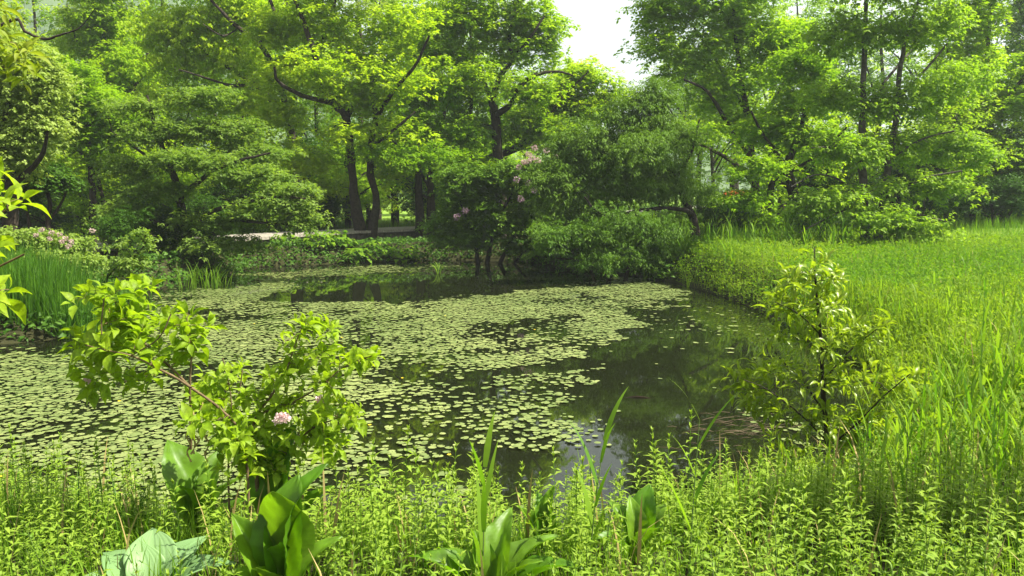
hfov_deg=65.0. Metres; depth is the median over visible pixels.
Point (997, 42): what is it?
background tree
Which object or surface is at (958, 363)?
reed
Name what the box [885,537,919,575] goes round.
loosestrife
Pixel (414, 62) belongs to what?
background tree
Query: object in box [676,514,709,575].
loosestrife
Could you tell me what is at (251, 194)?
background bush
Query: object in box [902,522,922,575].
loosestrife
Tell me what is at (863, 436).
reed
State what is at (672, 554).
loosestrife
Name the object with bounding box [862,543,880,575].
loosestrife
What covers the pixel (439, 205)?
background bush
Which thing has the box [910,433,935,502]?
reed
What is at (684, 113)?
background tree
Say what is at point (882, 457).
grass tuft
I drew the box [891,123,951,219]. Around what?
background bush
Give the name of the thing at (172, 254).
bank undergrowth
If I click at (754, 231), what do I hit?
reed
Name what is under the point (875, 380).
reed
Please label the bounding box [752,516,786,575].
loosestrife
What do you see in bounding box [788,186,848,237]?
background bush
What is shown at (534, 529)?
loosestrife
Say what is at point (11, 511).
grass tuft
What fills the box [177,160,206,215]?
background bush
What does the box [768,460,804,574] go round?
loosestrife
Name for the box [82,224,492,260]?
boardwalk
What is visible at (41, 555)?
loosestrife
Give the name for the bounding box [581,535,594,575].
loosestrife
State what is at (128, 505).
grass tuft
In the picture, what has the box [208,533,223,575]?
loosestrife
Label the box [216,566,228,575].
loosestrife
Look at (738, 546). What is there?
loosestrife
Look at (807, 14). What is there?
background tree
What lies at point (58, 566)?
loosestrife
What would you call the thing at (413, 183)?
background bush
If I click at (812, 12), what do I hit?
background tree
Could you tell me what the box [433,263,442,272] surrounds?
sedge clump
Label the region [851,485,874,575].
loosestrife
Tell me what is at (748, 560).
loosestrife
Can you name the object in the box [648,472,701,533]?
grass tuft
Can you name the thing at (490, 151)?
background bush
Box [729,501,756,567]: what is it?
loosestrife
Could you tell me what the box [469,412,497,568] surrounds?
reed
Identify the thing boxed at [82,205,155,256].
background bush
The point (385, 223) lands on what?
woodland grass
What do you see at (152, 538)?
plantain lily
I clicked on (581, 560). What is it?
loosestrife
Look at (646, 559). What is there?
loosestrife
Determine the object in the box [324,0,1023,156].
sky
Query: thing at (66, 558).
loosestrife
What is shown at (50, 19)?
background tree
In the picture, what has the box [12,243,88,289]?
iris clump
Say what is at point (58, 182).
understory tree
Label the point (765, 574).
loosestrife
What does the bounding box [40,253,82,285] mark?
iris clump
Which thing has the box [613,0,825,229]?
broadleaf tree
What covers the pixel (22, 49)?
leafy branch
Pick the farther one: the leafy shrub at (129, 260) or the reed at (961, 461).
the leafy shrub at (129, 260)
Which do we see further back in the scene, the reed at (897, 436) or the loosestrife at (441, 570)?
the reed at (897, 436)
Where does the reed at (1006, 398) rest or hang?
on the ground at (34, 333)
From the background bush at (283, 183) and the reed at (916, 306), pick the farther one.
the background bush at (283, 183)
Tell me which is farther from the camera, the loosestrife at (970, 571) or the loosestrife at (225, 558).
the loosestrife at (970, 571)
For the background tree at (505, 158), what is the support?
on the ground at (34, 333)
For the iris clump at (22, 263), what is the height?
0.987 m
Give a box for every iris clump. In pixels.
[0,238,52,288]
[0,243,35,292]
[0,250,47,316]
[0,257,18,314]
[0,259,62,325]
[1,251,70,305]
[3,243,55,280]
[7,245,37,269]
[8,244,69,295]
[8,250,61,274]
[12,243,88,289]
[16,256,88,327]
[24,258,94,311]
[24,273,92,335]
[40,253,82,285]
[41,261,105,314]
[41,279,103,339]
[42,252,100,293]
[43,275,114,331]
[63,275,116,328]
[75,267,125,302]
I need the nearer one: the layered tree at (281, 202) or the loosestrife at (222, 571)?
the loosestrife at (222, 571)
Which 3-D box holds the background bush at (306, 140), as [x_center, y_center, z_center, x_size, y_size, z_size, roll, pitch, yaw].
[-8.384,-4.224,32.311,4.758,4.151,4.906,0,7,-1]
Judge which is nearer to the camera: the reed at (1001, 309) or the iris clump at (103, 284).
the reed at (1001, 309)
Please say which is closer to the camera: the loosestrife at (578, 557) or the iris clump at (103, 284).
the loosestrife at (578, 557)
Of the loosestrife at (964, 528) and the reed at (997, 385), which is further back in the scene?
the reed at (997, 385)
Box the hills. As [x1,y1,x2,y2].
[0,0,881,196]
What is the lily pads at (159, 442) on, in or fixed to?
on the pond water
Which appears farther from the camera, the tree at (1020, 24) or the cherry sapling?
the tree at (1020, 24)
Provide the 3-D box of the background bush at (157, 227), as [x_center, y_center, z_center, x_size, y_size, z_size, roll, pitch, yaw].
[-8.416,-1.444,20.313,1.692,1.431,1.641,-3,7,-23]
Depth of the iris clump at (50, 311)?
11.51 m
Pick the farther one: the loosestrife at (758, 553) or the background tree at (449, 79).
the background tree at (449, 79)
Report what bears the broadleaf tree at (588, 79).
on the ground at (34, 333)
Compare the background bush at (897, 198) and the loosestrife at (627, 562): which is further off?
the background bush at (897, 198)
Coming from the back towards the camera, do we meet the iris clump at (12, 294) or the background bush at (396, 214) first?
the background bush at (396, 214)
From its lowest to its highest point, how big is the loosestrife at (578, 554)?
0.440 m
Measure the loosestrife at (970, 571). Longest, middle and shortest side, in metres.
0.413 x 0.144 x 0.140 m
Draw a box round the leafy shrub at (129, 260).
[97,227,161,284]
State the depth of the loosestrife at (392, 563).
2.89 m
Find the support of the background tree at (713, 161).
on the ground at (34, 333)
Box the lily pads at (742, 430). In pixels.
[663,411,800,452]
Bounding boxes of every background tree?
[0,3,62,109]
[2,0,87,88]
[6,0,79,226]
[28,0,144,221]
[36,0,200,149]
[85,0,229,148]
[124,10,226,182]
[141,0,289,155]
[170,17,306,225]
[174,0,324,151]
[192,0,352,144]
[244,24,364,219]
[283,1,402,133]
[304,0,450,219]
[332,23,445,218]
[343,0,484,211]
[381,0,521,146]
[393,28,496,156]
[456,57,538,162]
[465,0,545,155]
[502,59,576,161]
[639,39,723,213]
[641,18,732,201]
[644,13,758,214]
[668,91,708,205]
[677,61,754,197]
[690,0,800,214]
[690,1,795,189]
[705,0,850,212]
[736,0,863,204]
[782,0,891,134]
[819,0,930,208]
[868,0,1002,133]
[890,0,1023,135]
[971,1,1023,131]
[997,1,1022,70]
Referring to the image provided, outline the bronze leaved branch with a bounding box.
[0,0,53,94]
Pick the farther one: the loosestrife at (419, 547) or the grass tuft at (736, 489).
the grass tuft at (736, 489)
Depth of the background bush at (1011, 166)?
25.97 m
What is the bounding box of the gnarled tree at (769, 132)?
[704,35,857,236]
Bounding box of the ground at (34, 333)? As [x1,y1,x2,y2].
[0,195,1023,575]
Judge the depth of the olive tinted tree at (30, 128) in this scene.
15.51 m
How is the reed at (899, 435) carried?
on the ground at (34, 333)
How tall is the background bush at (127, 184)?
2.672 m
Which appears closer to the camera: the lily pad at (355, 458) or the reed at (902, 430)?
the reed at (902, 430)
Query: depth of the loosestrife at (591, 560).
2.96 m
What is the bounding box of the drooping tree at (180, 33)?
[117,0,308,231]
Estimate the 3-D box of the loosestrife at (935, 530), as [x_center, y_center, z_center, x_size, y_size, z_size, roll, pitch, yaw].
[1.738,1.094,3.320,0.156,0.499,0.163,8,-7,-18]
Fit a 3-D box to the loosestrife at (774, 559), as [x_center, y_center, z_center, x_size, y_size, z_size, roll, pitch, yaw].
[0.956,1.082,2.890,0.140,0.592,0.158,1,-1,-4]
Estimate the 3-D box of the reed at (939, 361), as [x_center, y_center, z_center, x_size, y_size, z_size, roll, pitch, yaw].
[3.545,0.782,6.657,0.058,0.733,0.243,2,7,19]
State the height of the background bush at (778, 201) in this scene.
4.919 m
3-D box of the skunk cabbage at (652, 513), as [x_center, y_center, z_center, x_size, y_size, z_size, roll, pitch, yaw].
[0.611,1.119,3.694,0.435,0.337,0.377,3,7,23]
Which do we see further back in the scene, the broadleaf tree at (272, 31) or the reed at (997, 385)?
the broadleaf tree at (272, 31)
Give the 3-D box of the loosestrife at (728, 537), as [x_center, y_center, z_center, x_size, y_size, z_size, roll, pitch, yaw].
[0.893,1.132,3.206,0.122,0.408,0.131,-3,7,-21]
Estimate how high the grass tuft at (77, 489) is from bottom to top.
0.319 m
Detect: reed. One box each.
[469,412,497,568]
[571,386,628,565]
[660,379,733,575]
[680,215,688,248]
[705,219,709,252]
[718,238,730,275]
[725,212,733,246]
[726,223,735,253]
[730,247,734,271]
[747,202,754,236]
[750,219,757,251]
[757,227,765,256]
[777,209,784,241]
[783,213,789,238]
[803,225,807,246]
[829,226,835,252]
[839,212,847,247]
[841,222,854,248]
[843,407,875,472]
[849,366,887,485]
[855,402,884,468]
[855,418,868,476]
[858,266,867,297]
[860,428,881,476]
[863,429,888,526]
[864,248,876,279]
[864,408,878,460]
[871,412,903,471]
[878,274,882,316]
[884,384,921,460]
[884,398,919,463]
[886,406,903,472]
[887,399,933,521]
[890,418,904,490]
[894,403,932,480]
[895,375,930,457]
[898,294,902,326]
[901,415,917,479]
[902,405,914,496]
[906,381,931,446]
[910,282,927,333]
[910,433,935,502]
[912,396,930,496]
[914,367,935,439]
[920,376,945,423]
[921,353,952,430]
[926,356,972,497]
[927,272,934,300]
[927,403,966,493]
[929,363,945,425]
[930,355,945,410]
[933,375,952,426]
[934,344,944,394]
[934,349,964,423]
[935,416,962,480]
[936,380,950,480]
[942,341,968,397]
[943,420,978,518]
[944,400,971,473]
[945,355,957,389]
[946,281,954,325]
[957,360,969,410]
[957,398,996,511]
[958,354,990,435]
[960,241,971,278]
[963,417,995,463]
[964,364,980,477]
[964,384,1004,491]
[968,364,984,402]
[971,257,987,295]
[975,360,1007,442]
[975,365,996,482]
[976,409,1003,485]
[978,273,988,303]
[978,394,996,451]
[979,291,990,367]
[979,363,1011,427]
[980,346,1023,468]
[986,378,1001,428]
[987,295,1023,382]
[987,319,995,359]
[987,443,1007,505]
[988,382,1004,450]
[991,291,1010,342]
[992,329,1005,383]
[995,384,1005,442]
[998,266,1013,316]
[999,408,1014,498]
[1000,376,1016,446]
[1000,383,1023,469]
[1002,301,1023,351]
[1002,323,1023,411]
[1006,414,1023,483]
[1011,296,1022,336]
[1016,302,1023,359]
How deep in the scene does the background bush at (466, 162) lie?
31.82 m
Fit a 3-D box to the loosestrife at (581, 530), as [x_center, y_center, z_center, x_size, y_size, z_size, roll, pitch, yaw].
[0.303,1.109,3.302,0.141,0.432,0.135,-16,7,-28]
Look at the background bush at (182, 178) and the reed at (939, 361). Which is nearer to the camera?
the reed at (939, 361)
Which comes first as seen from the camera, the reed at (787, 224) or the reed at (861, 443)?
the reed at (861, 443)
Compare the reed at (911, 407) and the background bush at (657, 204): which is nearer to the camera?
the reed at (911, 407)
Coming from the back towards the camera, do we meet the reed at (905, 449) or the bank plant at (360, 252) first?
the bank plant at (360, 252)
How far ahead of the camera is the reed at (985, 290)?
10.52 m
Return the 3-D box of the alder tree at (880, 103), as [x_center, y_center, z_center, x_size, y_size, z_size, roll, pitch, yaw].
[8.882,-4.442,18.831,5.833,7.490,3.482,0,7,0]
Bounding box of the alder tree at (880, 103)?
[770,0,1013,247]
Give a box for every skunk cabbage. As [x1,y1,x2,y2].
[161,439,245,544]
[224,464,341,575]
[249,425,334,511]
[408,508,582,575]
[519,485,556,554]
[596,484,689,562]
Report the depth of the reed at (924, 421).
4.45 m
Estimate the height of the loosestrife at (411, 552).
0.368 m
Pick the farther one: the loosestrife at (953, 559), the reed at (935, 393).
the reed at (935, 393)
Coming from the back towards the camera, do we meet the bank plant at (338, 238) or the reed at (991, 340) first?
the bank plant at (338, 238)
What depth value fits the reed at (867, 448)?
4.63 m
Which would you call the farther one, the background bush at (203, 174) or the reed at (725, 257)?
the background bush at (203, 174)
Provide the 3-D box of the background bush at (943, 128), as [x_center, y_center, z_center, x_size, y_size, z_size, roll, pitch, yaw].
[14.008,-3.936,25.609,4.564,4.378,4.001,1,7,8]
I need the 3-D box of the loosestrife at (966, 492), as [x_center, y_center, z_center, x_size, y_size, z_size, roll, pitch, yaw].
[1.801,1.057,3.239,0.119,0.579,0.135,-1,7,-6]
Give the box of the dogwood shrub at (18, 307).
[0,157,51,324]
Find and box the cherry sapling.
[720,237,931,470]
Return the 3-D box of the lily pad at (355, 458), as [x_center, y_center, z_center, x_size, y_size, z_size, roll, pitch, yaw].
[-1.210,1.336,6.303,0.098,0.003,0.099,-4,7,-25]
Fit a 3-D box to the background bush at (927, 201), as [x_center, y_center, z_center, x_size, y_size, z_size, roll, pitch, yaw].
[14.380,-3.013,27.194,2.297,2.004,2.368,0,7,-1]
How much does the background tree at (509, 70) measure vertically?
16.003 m
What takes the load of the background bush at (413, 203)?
on the ground at (34, 333)
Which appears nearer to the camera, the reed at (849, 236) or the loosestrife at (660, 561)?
the loosestrife at (660, 561)
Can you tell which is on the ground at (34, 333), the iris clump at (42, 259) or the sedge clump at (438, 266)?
the iris clump at (42, 259)
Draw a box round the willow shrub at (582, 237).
[519,199,695,281]
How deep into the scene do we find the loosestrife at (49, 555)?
3.22 m
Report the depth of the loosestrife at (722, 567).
3.12 m
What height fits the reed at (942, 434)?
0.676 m
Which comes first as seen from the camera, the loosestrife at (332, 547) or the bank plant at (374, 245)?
the loosestrife at (332, 547)
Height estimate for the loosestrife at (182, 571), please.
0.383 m
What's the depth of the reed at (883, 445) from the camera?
4.05 m
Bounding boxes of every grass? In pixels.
[0,205,915,242]
[0,407,1023,575]
[593,208,1023,501]
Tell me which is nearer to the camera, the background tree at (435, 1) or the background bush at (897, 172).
the background bush at (897, 172)
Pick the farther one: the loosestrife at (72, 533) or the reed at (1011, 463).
the reed at (1011, 463)
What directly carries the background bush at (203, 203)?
on the ground at (34, 333)
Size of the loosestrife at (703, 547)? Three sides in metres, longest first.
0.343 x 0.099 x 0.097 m
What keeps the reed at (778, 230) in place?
on the ground at (34, 333)
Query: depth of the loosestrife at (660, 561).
3.05 m
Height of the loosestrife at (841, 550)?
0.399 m
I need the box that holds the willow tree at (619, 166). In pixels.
[515,75,736,244]
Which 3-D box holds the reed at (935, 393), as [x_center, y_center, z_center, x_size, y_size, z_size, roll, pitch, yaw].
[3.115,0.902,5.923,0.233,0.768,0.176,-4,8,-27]
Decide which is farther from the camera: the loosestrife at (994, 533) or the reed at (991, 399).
the reed at (991, 399)
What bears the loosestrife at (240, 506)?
on the ground at (34, 333)
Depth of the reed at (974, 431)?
4.62 m
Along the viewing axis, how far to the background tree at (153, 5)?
40.22 m
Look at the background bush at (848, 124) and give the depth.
26.07 m
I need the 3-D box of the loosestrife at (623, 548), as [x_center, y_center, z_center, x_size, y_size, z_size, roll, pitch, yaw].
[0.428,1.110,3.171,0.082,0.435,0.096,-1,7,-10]
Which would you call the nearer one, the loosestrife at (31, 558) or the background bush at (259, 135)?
the loosestrife at (31, 558)
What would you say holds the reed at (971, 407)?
on the ground at (34, 333)
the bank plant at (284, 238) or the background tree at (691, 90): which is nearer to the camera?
the bank plant at (284, 238)
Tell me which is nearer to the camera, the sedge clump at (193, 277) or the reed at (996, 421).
the reed at (996, 421)
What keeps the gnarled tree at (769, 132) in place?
on the ground at (34, 333)
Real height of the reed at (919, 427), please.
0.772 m
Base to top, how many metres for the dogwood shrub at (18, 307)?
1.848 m
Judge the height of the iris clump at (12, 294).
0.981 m
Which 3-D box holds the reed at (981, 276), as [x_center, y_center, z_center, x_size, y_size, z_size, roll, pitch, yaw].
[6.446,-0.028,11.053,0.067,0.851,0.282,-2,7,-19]
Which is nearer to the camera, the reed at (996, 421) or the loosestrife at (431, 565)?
the loosestrife at (431, 565)
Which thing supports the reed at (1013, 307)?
on the ground at (34, 333)
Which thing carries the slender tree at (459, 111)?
on the ground at (34, 333)
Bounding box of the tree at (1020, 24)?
[994,0,1023,128]
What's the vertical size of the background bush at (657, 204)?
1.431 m
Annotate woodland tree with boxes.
[17,54,165,241]
[49,134,155,239]
[319,0,403,167]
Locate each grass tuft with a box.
[0,456,61,535]
[13,462,67,511]
[16,469,114,516]
[59,434,110,545]
[69,464,155,535]
[87,507,154,549]
[115,479,172,531]
[577,449,614,546]
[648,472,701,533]
[704,450,768,520]
[742,465,819,515]
[848,424,946,475]
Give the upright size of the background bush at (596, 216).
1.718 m
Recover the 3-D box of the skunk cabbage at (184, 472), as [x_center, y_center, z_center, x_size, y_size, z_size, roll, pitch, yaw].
[-1.631,1.108,4.284,0.450,0.545,0.366,-1,7,-11]
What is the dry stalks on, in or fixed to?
on the ground at (34, 333)
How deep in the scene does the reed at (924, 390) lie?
5.18 m
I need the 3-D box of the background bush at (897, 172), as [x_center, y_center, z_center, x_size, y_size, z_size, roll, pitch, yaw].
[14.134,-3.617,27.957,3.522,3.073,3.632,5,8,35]
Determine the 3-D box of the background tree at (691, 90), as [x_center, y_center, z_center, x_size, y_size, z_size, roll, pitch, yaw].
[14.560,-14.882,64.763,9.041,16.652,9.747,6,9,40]
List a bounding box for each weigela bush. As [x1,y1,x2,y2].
[56,273,273,517]
[83,311,384,528]
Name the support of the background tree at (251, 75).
on the ground at (34, 333)
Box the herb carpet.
[0,403,1023,575]
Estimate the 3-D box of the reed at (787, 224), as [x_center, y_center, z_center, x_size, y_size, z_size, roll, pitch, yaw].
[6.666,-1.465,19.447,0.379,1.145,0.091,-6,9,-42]
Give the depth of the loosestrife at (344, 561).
2.76 m
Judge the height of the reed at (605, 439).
0.865 m
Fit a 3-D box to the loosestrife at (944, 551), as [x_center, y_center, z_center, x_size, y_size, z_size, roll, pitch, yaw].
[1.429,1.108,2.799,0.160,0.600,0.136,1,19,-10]
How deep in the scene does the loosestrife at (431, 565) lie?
3.07 m
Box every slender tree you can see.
[338,77,496,236]
[432,76,525,229]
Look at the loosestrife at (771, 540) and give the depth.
3.08 m
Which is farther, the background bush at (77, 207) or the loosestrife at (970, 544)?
the background bush at (77, 207)
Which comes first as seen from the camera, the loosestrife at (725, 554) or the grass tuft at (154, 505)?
the loosestrife at (725, 554)
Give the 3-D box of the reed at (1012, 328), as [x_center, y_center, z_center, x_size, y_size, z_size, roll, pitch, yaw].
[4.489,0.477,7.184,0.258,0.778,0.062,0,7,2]
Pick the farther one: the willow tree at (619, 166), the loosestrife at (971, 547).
the willow tree at (619, 166)
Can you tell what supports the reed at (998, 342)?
on the ground at (34, 333)
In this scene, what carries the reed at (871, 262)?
on the ground at (34, 333)
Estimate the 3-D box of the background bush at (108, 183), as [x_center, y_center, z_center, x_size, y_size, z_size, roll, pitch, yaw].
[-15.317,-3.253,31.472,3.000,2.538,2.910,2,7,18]
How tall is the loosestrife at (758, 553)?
0.447 m
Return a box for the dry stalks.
[0,249,1023,575]
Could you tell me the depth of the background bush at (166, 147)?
32.32 m
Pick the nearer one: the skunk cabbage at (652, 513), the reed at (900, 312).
the skunk cabbage at (652, 513)
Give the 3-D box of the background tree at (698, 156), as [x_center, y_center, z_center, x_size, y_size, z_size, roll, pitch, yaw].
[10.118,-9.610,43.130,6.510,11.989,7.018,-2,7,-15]
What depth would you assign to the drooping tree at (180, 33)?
27.70 m
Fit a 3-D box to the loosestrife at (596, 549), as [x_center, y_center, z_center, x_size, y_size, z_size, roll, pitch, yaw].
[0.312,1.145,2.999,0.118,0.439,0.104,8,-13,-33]
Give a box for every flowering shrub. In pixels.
[0,225,110,278]
[414,145,572,263]
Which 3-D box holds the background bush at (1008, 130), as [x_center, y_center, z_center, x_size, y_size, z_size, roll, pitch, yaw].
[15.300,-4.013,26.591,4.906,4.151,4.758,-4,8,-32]
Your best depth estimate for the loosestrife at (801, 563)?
2.88 m
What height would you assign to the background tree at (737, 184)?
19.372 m
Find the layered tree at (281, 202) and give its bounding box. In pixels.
[79,84,337,261]
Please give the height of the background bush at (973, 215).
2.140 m
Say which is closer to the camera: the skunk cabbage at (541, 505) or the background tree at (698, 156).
the skunk cabbage at (541, 505)
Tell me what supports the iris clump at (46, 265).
on the ground at (34, 333)
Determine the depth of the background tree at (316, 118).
33.62 m
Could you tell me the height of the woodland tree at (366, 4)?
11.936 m
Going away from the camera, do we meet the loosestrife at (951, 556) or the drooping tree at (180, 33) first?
the loosestrife at (951, 556)
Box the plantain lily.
[86,528,235,575]
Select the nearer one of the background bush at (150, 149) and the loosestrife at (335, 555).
the loosestrife at (335, 555)
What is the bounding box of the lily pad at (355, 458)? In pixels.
[351,456,363,459]
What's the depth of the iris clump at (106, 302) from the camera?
12.29 m
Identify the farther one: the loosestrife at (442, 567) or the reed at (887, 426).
the reed at (887, 426)
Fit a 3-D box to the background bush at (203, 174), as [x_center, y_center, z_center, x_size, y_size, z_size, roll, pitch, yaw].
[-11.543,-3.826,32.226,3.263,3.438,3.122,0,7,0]
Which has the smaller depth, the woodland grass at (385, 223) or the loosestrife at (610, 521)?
the loosestrife at (610, 521)
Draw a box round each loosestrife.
[15,537,46,575]
[18,516,54,575]
[22,556,38,575]
[33,533,63,575]
[41,540,63,574]
[43,508,70,573]
[46,544,69,575]
[54,519,84,574]
[59,537,82,575]
[90,543,112,575]
[173,550,186,575]
[200,500,223,575]
[207,543,233,575]
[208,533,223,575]
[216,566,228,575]
[229,497,246,567]
[327,532,346,575]
[328,547,340,575]
[333,538,346,575]
[335,556,348,575]
[342,535,366,575]
[363,520,392,575]
[369,553,379,575]
[378,543,391,573]
[380,560,390,575]
[388,555,400,575]
[389,532,411,575]
[395,536,418,575]
[404,517,424,575]
[408,500,430,575]
[425,554,434,575]
[429,557,451,575]
[439,556,450,575]
[448,533,470,575]
[470,564,479,575]
[523,496,558,575]
[548,557,557,575]
[561,544,589,575]
[567,543,593,575]
[569,511,599,575]
[569,537,586,570]
[574,531,603,569]
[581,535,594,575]
[585,559,597,575]
[588,534,602,575]
[592,474,625,575]
[592,515,622,575]
[597,503,617,573]
[603,562,612,575]
[607,538,622,574]
[610,517,632,575]
[610,542,624,575]
[621,547,632,575]
[631,538,664,575]
[632,540,657,575]
[637,548,648,575]
[639,548,653,574]
[650,531,674,575]
[653,515,675,575]
[656,494,688,575]
[659,552,674,574]
[666,546,675,575]
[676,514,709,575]
[686,495,714,574]
[687,530,709,574]
[697,524,726,575]
[702,521,736,575]
[702,546,726,575]
[703,546,720,574]
[714,538,731,575]
[717,522,745,575]
[717,533,735,575]
[724,496,749,575]
[726,519,746,575]
[726,526,748,575]
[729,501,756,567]
[737,538,773,575]
[741,541,758,575]
[745,527,773,571]
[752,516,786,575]
[757,550,770,575]
[758,539,780,575]
[760,505,791,574]
[764,508,789,575]
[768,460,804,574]
[776,543,792,575]
[782,518,812,575]
[793,496,819,575]
[804,545,817,575]
[807,528,822,572]
[814,516,838,575]
[826,519,858,575]
[835,531,862,575]
[841,484,868,575]
[844,502,874,575]
[845,545,862,575]
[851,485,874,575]
[854,563,866,575]
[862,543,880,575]
[866,540,887,573]
[876,512,909,575]
[880,550,898,575]
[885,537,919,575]
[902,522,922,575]
[907,515,941,575]
[908,530,931,573]
[911,542,933,572]
[912,495,942,575]
[913,532,954,575]
[920,492,949,575]
[924,530,946,575]
[932,537,963,575]
[936,510,965,575]
[943,523,963,575]
[944,482,977,574]
[947,508,984,575]
[950,522,980,575]
[952,539,983,575]
[955,541,977,575]
[967,493,999,575]
[967,536,979,566]
[969,497,1008,575]
[974,526,1004,575]
[978,503,1011,575]
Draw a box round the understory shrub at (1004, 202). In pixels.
[919,171,1023,226]
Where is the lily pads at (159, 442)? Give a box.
[0,264,865,539]
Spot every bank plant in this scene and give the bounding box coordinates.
[269,231,302,245]
[298,230,337,247]
[318,230,357,246]
[337,246,376,263]
[362,240,395,256]
[382,245,420,262]
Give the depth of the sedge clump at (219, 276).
18.02 m
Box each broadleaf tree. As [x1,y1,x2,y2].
[49,0,165,225]
[230,0,453,238]
[396,0,581,236]
[459,54,641,209]
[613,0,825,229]
[901,0,1023,221]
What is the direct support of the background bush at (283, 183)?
on the ground at (34, 333)
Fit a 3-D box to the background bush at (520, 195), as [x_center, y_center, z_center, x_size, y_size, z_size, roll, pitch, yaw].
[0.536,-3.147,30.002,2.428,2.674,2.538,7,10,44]
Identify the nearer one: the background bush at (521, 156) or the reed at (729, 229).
the reed at (729, 229)
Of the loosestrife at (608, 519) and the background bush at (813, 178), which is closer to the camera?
the loosestrife at (608, 519)
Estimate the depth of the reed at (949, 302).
9.18 m
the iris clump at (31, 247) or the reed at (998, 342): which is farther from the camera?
the iris clump at (31, 247)
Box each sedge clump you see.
[174,263,200,288]
[185,261,233,288]
[193,265,233,290]
[210,266,235,285]
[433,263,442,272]
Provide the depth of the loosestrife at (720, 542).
2.82 m
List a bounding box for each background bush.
[0,193,46,231]
[19,176,88,237]
[42,173,118,238]
[48,138,100,227]
[61,142,137,227]
[62,142,157,223]
[79,173,142,216]
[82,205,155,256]
[84,121,199,210]
[103,174,187,217]
[120,197,175,237]
[127,132,218,208]
[145,203,207,252]
[151,171,208,215]
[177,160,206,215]
[185,193,241,242]
[186,149,255,219]
[187,162,252,219]
[189,170,253,227]
[190,163,281,231]
[204,125,305,218]
[225,140,312,229]
[232,163,301,232]
[246,128,345,225]
[281,125,374,224]
[302,150,371,228]
[302,184,350,229]
[303,133,396,228]
[356,123,429,225]
[356,158,401,226]
[358,152,414,213]
[377,139,451,223]
[394,146,454,222]
[423,178,468,225]
[426,143,505,206]
[451,128,531,196]
[477,185,519,214]
[495,179,547,215]
[503,147,541,207]
[563,200,610,247]
[607,198,652,235]
[640,200,683,226]
[683,186,746,232]
[713,186,765,234]
[721,85,889,224]
[723,106,815,216]
[775,162,874,226]
[781,162,867,223]
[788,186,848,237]
[815,153,901,229]
[852,153,932,214]
[866,113,923,210]
[867,141,971,220]
[887,97,1023,225]
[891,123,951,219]
[900,174,941,221]
[901,114,1023,222]
[928,163,993,222]
[960,168,1005,222]
[967,127,1023,221]
[993,131,1023,204]
[1003,159,1023,209]
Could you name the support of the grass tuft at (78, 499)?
on the ground at (34, 333)
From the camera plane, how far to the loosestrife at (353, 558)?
2.83 m
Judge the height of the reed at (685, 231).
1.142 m
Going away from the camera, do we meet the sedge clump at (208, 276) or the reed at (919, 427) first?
the reed at (919, 427)
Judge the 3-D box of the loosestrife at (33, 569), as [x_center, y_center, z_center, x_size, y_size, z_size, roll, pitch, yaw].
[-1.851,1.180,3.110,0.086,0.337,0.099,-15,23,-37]
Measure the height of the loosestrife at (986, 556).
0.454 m
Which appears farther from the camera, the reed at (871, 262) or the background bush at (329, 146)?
the background bush at (329, 146)
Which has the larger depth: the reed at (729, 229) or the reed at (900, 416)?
the reed at (729, 229)
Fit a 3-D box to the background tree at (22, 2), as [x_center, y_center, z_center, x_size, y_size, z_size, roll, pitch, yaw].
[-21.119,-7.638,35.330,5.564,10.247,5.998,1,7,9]
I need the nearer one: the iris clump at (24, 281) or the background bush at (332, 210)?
the iris clump at (24, 281)
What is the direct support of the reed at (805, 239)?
on the ground at (34, 333)
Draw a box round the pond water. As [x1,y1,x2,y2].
[0,260,886,550]
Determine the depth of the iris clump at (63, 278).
12.04 m
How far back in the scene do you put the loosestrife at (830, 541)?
3.28 m
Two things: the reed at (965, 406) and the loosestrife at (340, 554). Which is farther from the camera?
the reed at (965, 406)
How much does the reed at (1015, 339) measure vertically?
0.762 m
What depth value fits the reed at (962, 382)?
6.05 m
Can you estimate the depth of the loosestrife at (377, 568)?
2.77 m
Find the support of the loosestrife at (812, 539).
on the ground at (34, 333)
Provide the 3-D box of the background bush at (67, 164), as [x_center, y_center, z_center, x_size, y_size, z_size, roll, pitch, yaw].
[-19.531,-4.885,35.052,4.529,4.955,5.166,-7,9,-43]
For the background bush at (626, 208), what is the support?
on the ground at (34, 333)
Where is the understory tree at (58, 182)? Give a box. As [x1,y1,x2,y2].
[0,155,90,231]
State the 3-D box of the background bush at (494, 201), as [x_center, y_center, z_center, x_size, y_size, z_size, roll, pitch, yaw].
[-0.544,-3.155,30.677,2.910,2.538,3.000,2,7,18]
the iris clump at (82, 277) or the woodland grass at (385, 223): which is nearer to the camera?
the iris clump at (82, 277)
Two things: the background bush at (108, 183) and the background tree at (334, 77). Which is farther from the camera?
the background tree at (334, 77)
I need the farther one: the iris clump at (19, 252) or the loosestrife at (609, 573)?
the iris clump at (19, 252)
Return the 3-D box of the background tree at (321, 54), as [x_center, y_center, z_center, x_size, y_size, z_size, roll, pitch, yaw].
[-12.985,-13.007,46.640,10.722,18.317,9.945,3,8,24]
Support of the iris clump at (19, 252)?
on the ground at (34, 333)
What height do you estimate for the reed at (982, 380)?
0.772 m
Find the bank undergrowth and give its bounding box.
[0,235,674,341]
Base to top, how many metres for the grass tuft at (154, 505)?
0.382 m
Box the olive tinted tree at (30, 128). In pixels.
[0,0,95,232]

